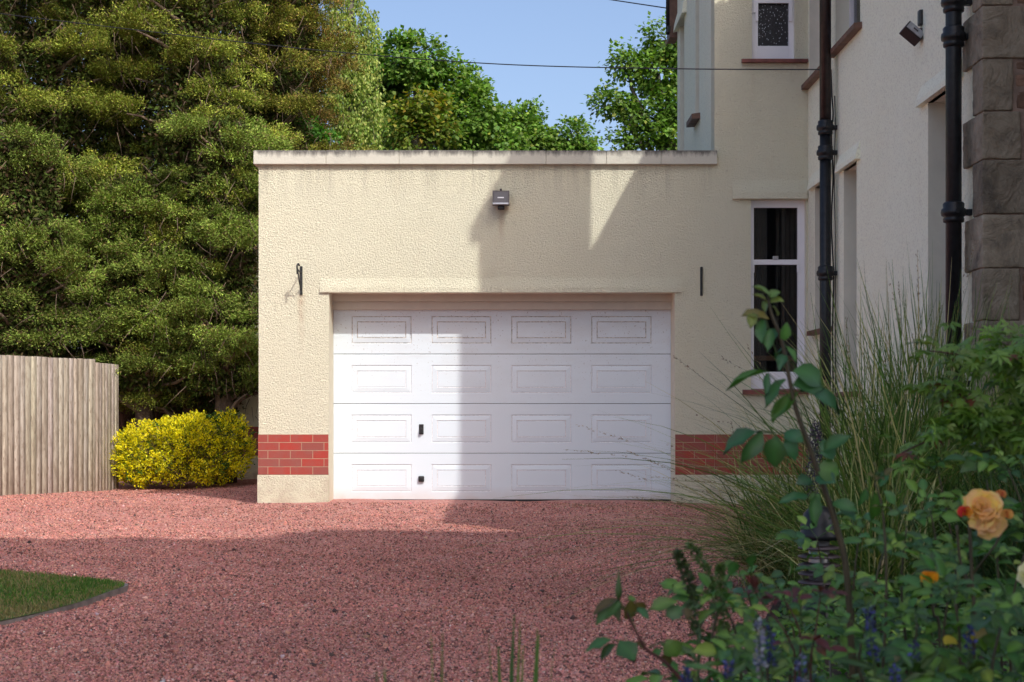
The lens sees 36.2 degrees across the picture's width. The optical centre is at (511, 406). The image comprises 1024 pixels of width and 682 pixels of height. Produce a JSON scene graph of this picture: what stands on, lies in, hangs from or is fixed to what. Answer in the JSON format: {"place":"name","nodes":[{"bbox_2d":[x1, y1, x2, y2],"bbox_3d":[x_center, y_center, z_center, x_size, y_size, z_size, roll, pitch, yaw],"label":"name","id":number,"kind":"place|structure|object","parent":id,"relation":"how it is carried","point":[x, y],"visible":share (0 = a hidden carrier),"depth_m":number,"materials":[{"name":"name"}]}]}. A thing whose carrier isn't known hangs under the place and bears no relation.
{"place":"outdoors","nodes":[
{"label":"outdoors","id":0,"kind":"place"},
{"bbox_2d":[0,568,124,620],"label":"lawn","id":1,"kind":"structure","parent":0,"point":[108,590],"depth_m":8.37,"materials":[{"name":"green plant"}]},
{"bbox_2d":[2,0,676,347],"label":"sky","id":2,"kind":"structure","parent":0,"point":[522,32],"materials":[{"name":"blue"}]},
{"bbox_2d":[0,478,775,681],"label":"gravel driveway","id":3,"kind":"structure","parent":0,"point":[242,482],"depth_m":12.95,"materials":[{"name":"red gravel"}]},
{"bbox_2d":[0,0,96,350],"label":"conifer tree","id":4,"kind":"object","parent":3,"relation":"on","point":[12,75],"visible":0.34,"depth_m":22.96,"materials":[{"name":"green plant"}]},
{"bbox_2d":[0,120,121,375],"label":"conifer tree","id":5,"kind":"object","parent":3,"relation":"on","point":[31,218],"visible":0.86,"depth_m":22.05,"materials":[{"name":"green plant"}]},
{"bbox_2d":[0,583,127,624],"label":"lawn edging","id":6,"kind":"object","parent":3,"relation":"on","point":[103,596],"visible":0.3,"depth_m":8.25,"materials":[{"name":"stone"}]},
{"bbox_2d":[0,0,172,392],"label":"conifer tree","id":7,"kind":"object","parent":3,"relation":"on","point":[57,54],"visible":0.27,"depth_m":23.71,"materials":[{"name":"green plant"}]},
{"bbox_2d":[95,362,118,490],"bbox_3d":[-5.669,0.306,21.841,0.034,1.827,0.847,0,0,8],"label":"board fence","id":8,"kind":"object","parent":3,"relation":"on","point":[106,403],"visible":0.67,"depth_m":21.83,"materials":[{"name":"beige wood"}]},
{"bbox_2d":[53,0,187,453],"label":"conifer tree","id":9,"kind":"object","parent":3,"relation":"on","point":[123,128],"visible":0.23,"depth_m":24.17,"materials":[{"name":"green plant"}]},
{"bbox_2d":[45,166,244,483],"bbox_3d":[-5.396,-1.117,23.012,2.997,4.762,2.273,0,0,0],"label":"conifer tree","id":10,"kind":"object","parent":3,"relation":"on","point":[128,297],"visible":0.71,"depth_m":22.60,"materials":[{"name":"green plant"}]},
{"bbox_2d":[55,0,306,479],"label":"conifer tree","id":11,"kind":"object","parent":3,"relation":"on","point":[185,54],"visible":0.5,"depth_m":23.19,"materials":[{"name":"green plant"}]},
{"bbox_2d":[109,406,258,488],"bbox_3d":[-4.705,0.588,22.229,2.218,1.202,1.077,0,0,0],"label":"golden shrub","id":12,"kind":"object","parent":3,"relation":"on","point":[195,458],"visible":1,"depth_m":22.03,"materials":[{"name":"yellow plant"}]},
{"bbox_2d":[115,102,294,483],"bbox_3d":[-4.270,-1.670,22.765,2.782,5.876,2.561,0,0,-33],"label":"conifer tree","id":13,"kind":"object","parent":3,"relation":"on","point":[229,331],"visible":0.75,"depth_m":22.52,"materials":[{"name":"green plant"}]},
{"bbox_2d":[173,0,383,277],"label":"conifer tree","id":14,"kind":"object","parent":3,"relation":"on","point":[284,63],"visible":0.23,"depth_m":24.41,"materials":[{"name":"green plant"}]},
{"bbox_2d":[726,500,1023,681],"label":"planting bed","id":15,"kind":"object","parent":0,"point":[776,607],"depth_m":6.82,"materials":[{"name":"green plant"}]},
{"bbox_2d":[376,664,386,681],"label":"grass tuft","id":16,"kind":"object","parent":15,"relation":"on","point":[385,679],"visible":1,"depth_m":2.50,"materials":[{"name":"green plant"}]},
{"bbox_2d":[431,632,479,681],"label":"grass tuft","id":17,"kind":"object","parent":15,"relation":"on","point":[442,661],"visible":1,"depth_m":2.62,"materials":[{"name":"green plant"}]},
{"bbox_2d":[488,615,554,681],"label":"grass tuft","id":18,"kind":"object","parent":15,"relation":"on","point":[511,674],"visible":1,"depth_m":2.71,"materials":[{"name":"green plant"}]},
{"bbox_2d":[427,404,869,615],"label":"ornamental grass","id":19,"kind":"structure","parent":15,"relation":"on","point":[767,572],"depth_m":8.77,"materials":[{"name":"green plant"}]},
{"bbox_2d":[678,666,692,681],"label":"blue flower spike","id":20,"kind":"object","parent":15,"relation":"on","point":[686,678],"visible":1,"depth_m":2.70,"materials":[{"name":"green plant"}]},
{"bbox_2d":[660,548,716,681],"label":"budding spike","id":21,"kind":"object","parent":15,"relation":"on","point":[690,588],"visible":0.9,"depth_m":3.00,"materials":[{"name":"green plant"}]},
{"bbox_2d":[683,541,727,681],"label":"budding spike","id":22,"kind":"object","parent":15,"relation":"on","point":[705,566],"visible":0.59,"depth_m":3.30,"materials":[{"name":"green plant"}]},
{"bbox_2d":[684,658,749,681],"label":"blue flower spike","id":23,"kind":"object","parent":15,"relation":"on","point":[735,671],"visible":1,"depth_m":2.70,"materials":[{"name":"green plant"}]},
{"bbox_2d":[704,562,732,671],"bbox_3d":[0.436,0.669,3.212,0.130,0.703,0.126,0,0,0],"label":"budding spike","id":24,"kind":"object","parent":15,"relation":"on","point":[720,568],"visible":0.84,"depth_m":3.20,"materials":[{"name":"green plant"}]},
{"bbox_2d":[626,554,830,681],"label":"rose bush","id":25,"kind":"object","parent":15,"relation":"on","point":[734,600],"visible":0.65,"depth_m":3.28,"materials":[{"name":"green plant"}]},
{"bbox_2d":[492,238,1023,606],"bbox_3d":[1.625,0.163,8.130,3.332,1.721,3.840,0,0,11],"label":"ornamental grass","id":26,"kind":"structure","parent":15,"relation":"on","point":[852,458],"depth_m":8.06,"materials":[{"name":"green plant"}]},
{"bbox_2d":[752,616,768,681],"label":"blue flower spike","id":27,"kind":"object","parent":15,"relation":"on","point":[760,663],"visible":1,"depth_m":2.80,"materials":[{"name":"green plant"}]},
{"bbox_2d":[739,625,790,681],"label":"blue flower spike","id":28,"kind":"object","parent":15,"relation":"on","point":[780,668],"visible":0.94,"depth_m":2.90,"materials":[{"name":"green plant"}]},
{"bbox_2d":[743,574,848,681],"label":"rose shoot","id":29,"kind":"object","parent":15,"relation":"on","point":[821,643],"visible":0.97,"depth_m":2.99,"materials":[{"name":"green plant"}]},
{"bbox_2d":[794,653,809,681],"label":"blue flower spike","id":30,"kind":"object","parent":15,"relation":"on","point":[797,668],"visible":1,"depth_m":2.70,"materials":[{"name":"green plant"}]},
{"bbox_2d":[797,421,822,569],"bbox_3d":[1.434,0.542,7.497,0.122,0.955,0.126,0,0,0],"label":"lavender","id":31,"kind":"object","parent":15,"relation":"on","point":[813,433],"visible":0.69,"depth_m":7.50,"materials":[{"name":"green plant"}]},
{"bbox_2d":[716,498,907,681],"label":"rose bush","id":32,"kind":"object","parent":15,"relation":"on","point":[803,541],"visible":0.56,"depth_m":3.80,"materials":[{"name":"green plant"}]},
{"bbox_2d":[798,506,840,637],"bbox_3d":[1.355,0.743,6.900,0.186,0.615,0.186,0,0,0],"label":"bollard light","id":33,"kind":"object","parent":15,"relation":"on","point":[825,539],"visible":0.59,"depth_m":6.84,"materials":[{"name":"black paint"}]},
{"bbox_2d":[644,444,1014,622],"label":"ornamental grass","id":34,"kind":"object","parent":15,"relation":"on","point":[873,561],"depth_m":7.39,"materials":[{"name":"green plant"}]},
{"bbox_2d":[690,590,987,681],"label":"rose bush","id":35,"kind":"object","parent":15,"relation":"on","point":[706,649],"visible":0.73,"depth_m":3.06,"materials":[{"name":"green plant"}]},
{"bbox_2d":[585,567,714,681],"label":"rose sprig","id":36,"kind":"object","parent":35,"relation":"attached to","point":[606,608],"visible":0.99,"depth_m":2.95,"materials":[{"name":"green plant"}]},
{"bbox_2d":[833,605,901,681],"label":"blue flower spike","id":37,"kind":"object","parent":15,"relation":"on","point":[877,653],"visible":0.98,"depth_m":2.90,"materials":[{"name":"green plant"}]},
{"bbox_2d":[719,556,1023,681],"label":"ground cover","id":38,"kind":"object","parent":15,"relation":"on","point":[822,665],"visible":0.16,"depth_m":5.90,"materials":[{"name":"green plant"}]},
{"bbox_2d":[862,462,905,673],"bbox_3d":[0.742,0.566,3.182,0.137,0.909,0.130,0,0,44],"label":"rose shoot","id":39,"kind":"object","parent":15,"relation":"on","point":[886,472],"visible":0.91,"depth_m":3.20,"materials":[{"name":"green plant"}]},
{"bbox_2d":[753,292,1023,573],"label":"ornamental grass","id":40,"kind":"object","parent":15,"relation":"on","point":[984,470],"depth_m":7.99,"materials":[{"name":"green plant"}]},
{"bbox_2d":[771,443,1023,635],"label":"ornamental grass","id":41,"kind":"object","parent":15,"relation":"on","point":[985,569],"depth_m":7.17,"materials":[{"name":"green plant"}]},
{"bbox_2d":[869,663,926,681],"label":"blue flower spike","id":42,"kind":"object","parent":15,"relation":"on","point":[895,676],"visible":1,"depth_m":2.80,"materials":[{"name":"green plant"}]},
{"bbox_2d":[812,478,1001,678],"bbox_3d":[0.887,0.593,3.543,0.545,0.856,0.344,0,0,-37],"label":"rose bush","id":43,"kind":"object","parent":15,"relation":"on","point":[894,539],"visible":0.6,"depth_m":3.50,"materials":[{"name":"green plant"}]},
{"bbox_2d":[723,285,889,681],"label":"rose shoot","id":44,"kind":"object","parent":43,"relation":"attached to","point":[775,449],"visible":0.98,"depth_m":3.35,"materials":[{"name":"green plant"}]},
{"bbox_2d":[899,638,938,677],"bbox_3d":[0.767,0.725,2.901,0.110,0.591,0.120,0,0,19],"label":"blue flower spike","id":45,"kind":"object","parent":15,"relation":"on","point":[916,664],"visible":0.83,"depth_m":2.91,"materials":[{"name":"green plant"}]},
{"bbox_2d":[920,571,940,670],"bbox_3d":[0.856,0.678,3.202,0.036,0.684,0.032,0,0,42],"label":"rose bud","id":46,"kind":"object","parent":15,"relation":"on","point":[934,576],"visible":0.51,"depth_m":3.20,"materials":[{"name":"orange plant"}]},
{"bbox_2d":[877,533,1023,681],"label":"rose bush","id":47,"kind":"object","parent":15,"relation":"on","point":[998,549],"visible":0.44,"depth_m":3.39,"materials":[{"name":"green plant"}]},
{"bbox_2d":[878,319,1023,478],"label":"japanese maple","id":48,"kind":"object","parent":15,"relation":"on","point":[960,418],"visible":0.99,"depth_m":4.07,"materials":[{"name":"green plant"}]},
{"bbox_2d":[881,557,1023,681],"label":"rose bush","id":49,"kind":"object","parent":15,"relation":"on","point":[988,602],"visible":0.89,"depth_m":2.95,"materials":[{"name":"green plant"}]},
{"bbox_2d":[943,628,987,644],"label":"fallen petals","id":50,"kind":"object","parent":49,"relation":"on","point":[980,633],"visible":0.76,"depth_m":2.95,"materials":[{"name":"yellow plant"}]},
{"bbox_2d":[894,444,1023,681],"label":"rose bush","id":51,"kind":"object","parent":15,"relation":"on","point":[1013,534],"visible":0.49,"depth_m":3.86,"materials":[{"name":"green plant"}]},
{"bbox_2d":[941,624,990,677],"bbox_3d":[0.811,0.708,2.837,0.113,0.625,0.099,0,0,18],"label":"blue flower spike","id":52,"kind":"object","parent":15,"relation":"on","point":[971,666],"visible":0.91,"depth_m":2.85,"materials":[{"name":"green plant"}]},
{"bbox_2d":[955,489,1013,659],"bbox_3d":[0.992,0.597,3.295,0.122,0.846,0.078,0,0,0],"label":"yellow rose","id":53,"kind":"object","parent":15,"relation":"on","point":[984,514],"visible":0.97,"depth_m":3.29,"materials":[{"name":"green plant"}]},
{"bbox_2d":[1016,562,1023,586],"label":"pale rose","id":54,"kind":"object","parent":15,"relation":"on","point":[1020,576],"visible":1,"depth_m":3.10,"materials":[{"name":"beige plant"}]},
{"label":"ground","id":55,"kind":"structure","parent":0,"visible":0},
{"bbox_2d":[0,355,94,494],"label":"board fence","id":56,"kind":"object","parent":55,"relation":"on","point":[47,424],"visible":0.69,"depth_m":20.31,"materials":[{"name":"beige wood"}]},
{"bbox_2d":[1,0,113,345],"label":"conifer tree","id":57,"kind":"object","parent":55,"relation":"on","point":[5,31],"visible":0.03,"depth_m":27.14,"materials":[{"name":"green plant"}]},
{"bbox_2d":[19,0,150,356],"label":"conifer tree","id":58,"kind":"object","parent":55,"relation":"on","point":[86,112],"depth_m":27.58,"materials":[{"name":"green plant"}]},
{"bbox_2d":[75,2,235,208],"bbox_3d":[-5.905,-4.158,27.694,4.012,10.822,4.081,0,0,41],"label":"conifer tree","id":59,"kind":"object","parent":55,"relation":"on","point":[165,97],"visible":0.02,"depth_m":27.64,"materials":[{"name":"green plant"}]},
{"bbox_2d":[126,391,236,474],"bbox_3d":[-6.365,0.447,24.377,4.372,1.806,0.127,0,0,-1],"label":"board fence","id":60,"kind":"object","parent":55,"relation":"on","point":[156,417],"visible":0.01,"depth_m":24.33,"materials":[{"name":"brown wood"}]},
{"bbox_2d":[237,241,258,479],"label":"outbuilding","id":61,"kind":"structure","parent":55,"relation":"on","point":[252,405],"depth_m":23.70,"materials":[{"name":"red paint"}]},
{"bbox_2d":[162,0,341,159],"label":"conifer tree","id":62,"kind":"object","parent":55,"relation":"on","point":[250,44],"depth_m":27.89,"materials":[{"name":"green plant"}]},
{"bbox_2d":[245,0,369,149],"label":"conifer tree","id":63,"kind":"object","parent":55,"relation":"on","point":[317,82],"visible":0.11,"depth_m":26.30,"materials":[{"name":"green plant"}]},
{"bbox_2d":[288,114,342,149],"bbox_3d":[-3.463,-1.918,25.205,1.502,5.938,0.837,0,0,0],"label":"flowering shrub","id":64,"kind":"object","parent":55,"relation":"on","point":[315,132],"visible":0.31,"depth_m":25.15,"materials":[{"name":"green plant"}]},
{"bbox_2d":[318,0,390,149],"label":"weeping tree","id":65,"kind":"object","parent":55,"relation":"on","point":[359,126],"visible":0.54,"depth_m":27.89,"materials":[{"name":"green plant"}]},
{"bbox_2d":[378,83,470,149],"bbox_3d":[-1.774,-2.498,31.027,1.948,7.717,1.435,0,0,0],"label":"sycamore tree","id":66,"kind":"object","parent":55,"relation":"on","point":[424,124],"visible":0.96,"depth_m":30.76,"materials":[{"name":"green plant"}]},
{"bbox_2d":[353,24,535,150],"bbox_3d":[-1.635,-3.342,33.354,4.275,9.398,2.642,0,0,0],"label":"sycamore tree","id":67,"kind":"object","parent":55,"relation":"on","point":[485,128],"visible":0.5,"depth_m":32.72,"materials":[{"name":"green plant"}]},
{"bbox_2d":[253,150,716,503],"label":"garage","id":68,"kind":"structure","parent":55,"relation":"on","point":[442,327],"depth_m":17.15,"materials":[{"name":"paint"}]},
{"bbox_2d":[296,263,302,294],"bbox_3d":[-2.305,-1.387,16.997,0.040,0.324,0.310,0,0,0],"label":"hanging bracket","id":69,"kind":"object","parent":68,"relation":"attached to","point":[300,279],"visible":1,"depth_m":17.13,"materials":[{"name":"black metal"}]},
{"bbox_2d":[492,189,508,209],"bbox_3d":[-0.120,-2.260,17.066,0.183,0.225,0.188,0,0,0],"label":"floodlight","id":70,"kind":"object","parent":68,"relation":"attached to","point":[500,199],"visible":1,"depth_m":17.00,"materials":[{"name":"grey metal"}]},
{"bbox_2d":[333,310,670,500],"bbox_3d":[-0.111,-0.005,17.555,3.848,2.209,0.110,0,0,0],"label":"garage door","id":71,"kind":"structure","parent":68,"relation":"in","point":[486,405],"depth_m":17.55,"materials":[{"name":"white paint"}]},
{"bbox_2d":[700,267,702,295],"bbox_3d":[2.076,-1.373,17.136,0.028,0.319,0.032,0,0,0],"label":"hanging bracket","id":72,"kind":"object","parent":68,"relation":"attached to","point":[701,281],"visible":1,"depth_m":17.13,"materials":[{"name":"black metal"}]},
{"bbox_2d":[463,94,607,150],"bbox_3d":[0.459,-2.895,35.992,3.703,8.509,1.683,0,0,0],"label":"sycamore tree","id":73,"kind":"object","parent":55,"relation":"on","point":[529,122],"visible":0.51,"depth_m":35.65,"materials":[{"name":"green plant"}]},
{"bbox_2d":[581,10,676,150],"bbox_3d":[2.744,-3.116,30.010,2.923,8.943,1.429,0,0,0],"label":"sycamore tree","id":74,"kind":"object","parent":55,"relation":"on","point":[659,128],"visible":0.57,"depth_m":29.82,"materials":[{"name":"green plant"}]},
{"bbox_2d":[666,0,1023,503],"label":"house","id":75,"kind":"structure","parent":55,"relation":"on","point":[757,130],"depth_m":15.30,"materials":[{"name":"beige paint"}]},
{"bbox_2d":[0,13,818,69],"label":"phone cable","id":76,"kind":"object","parent":75,"relation":"attached to","point":[419,58],"visible":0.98,"depth_m":18.09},
{"bbox_2d":[612,0,665,8],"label":"overhead wire","id":77,"kind":"object","parent":75,"relation":"attached to","point":[639,4],"visible":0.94,"depth_m":22.20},
{"bbox_2d":[686,113,699,127],"bbox_3d":[2.270,-4.548,18.740,0.300,2.305,0.580,0,0,0],"label":"window","id":78,"kind":"structure","parent":75,"relation":"in","point":[694,118],"depth_m":18.59,"materials":[{"name":"brown wood"}]},
{"bbox_2d":[741,0,807,62],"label":"window","id":79,"kind":"structure","parent":75,"relation":"in","point":[772,20],"depth_m":17.22,"materials":[{"name":"white glass"}]},
{"bbox_2d":[742,201,808,393],"bbox_3d":[2.921,-1.191,17.363,0.802,2.255,0.545,0,0,0],"label":"window","id":80,"kind":"structure","parent":75,"relation":"in","point":[791,262],"depth_m":17.45,"materials":[{"name":"white glass"}]},
{"bbox_2d":[801,66,818,89],"bbox_3d":[3.272,-3.510,16.580,0.205,0.080,1.120,0,0,0],"label":"window","id":81,"kind":"structure","parent":75,"relation":"in","point":[814,76],"depth_m":16.70,"materials":[{"name":"brown wood"}]},
{"bbox_2d":[807,326,831,335],"bbox_3d":[3.327,-1.550,16.350,0.315,1.580,0.960,0,0,0],"label":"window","id":82,"kind":"structure","parent":75,"relation":"in","point":[809,333],"depth_m":16.50,"materials":[{"name":"brown stone"}]},
{"bbox_2d":[816,0,836,491],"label":"downpipe","id":83,"kind":"object","parent":75,"relation":"attached to","point":[825,128],"visible":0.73,"depth_m":15.58,"materials":[{"name":"black paint"}]},
{"bbox_2d":[831,69,833,424],"bbox_3d":[3.227,-1.606,15.761,0.015,3.611,0.148,0,0,0],"label":"wall cable","id":84,"kind":"object","parent":75,"relation":"attached to","point":[831,228],"depth_m":15.73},
{"bbox_2d":[834,96,835,421],"bbox_3d":[3.227,-1.457,15.631,0.010,3.307,0.087,0,0,0],"label":"wall cable","id":85,"kind":"object","parent":75,"relation":"attached to","point":[835,232],"depth_m":15.62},
{"bbox_2d":[834,390,856,396],"bbox_3d":[3.337,-1.200,15.015,0.335,2.220,0.730,0,0,0],"label":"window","id":86,"kind":"structure","parent":75,"relation":"in","point":[842,393],"depth_m":14.96,"materials":[{"name":"brown glass"}]},
{"bbox_2d":[830,0,861,57],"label":"window","id":87,"kind":"structure","parent":75,"relation":"in","point":[854,26],"depth_m":15.29,"materials":[{"name":"brown wood"}]},
{"bbox_2d":[899,9,922,45],"bbox_3d":[3.179,-3.017,12.386,0.216,0.320,0.129,0,0,0],"label":"floodlight","id":88,"kind":"object","parent":75,"relation":"attached to","point":[911,32],"visible":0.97,"depth_m":12.35,"materials":[{"name":"black plastic"}]},
{"bbox_2d":[941,0,972,394],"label":"downpipe","id":89,"kind":"object","parent":75,"relation":"attached to","point":[954,37],"visible":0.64,"depth_m":11.00,"materials":[{"name":"black metal"}]}
]}

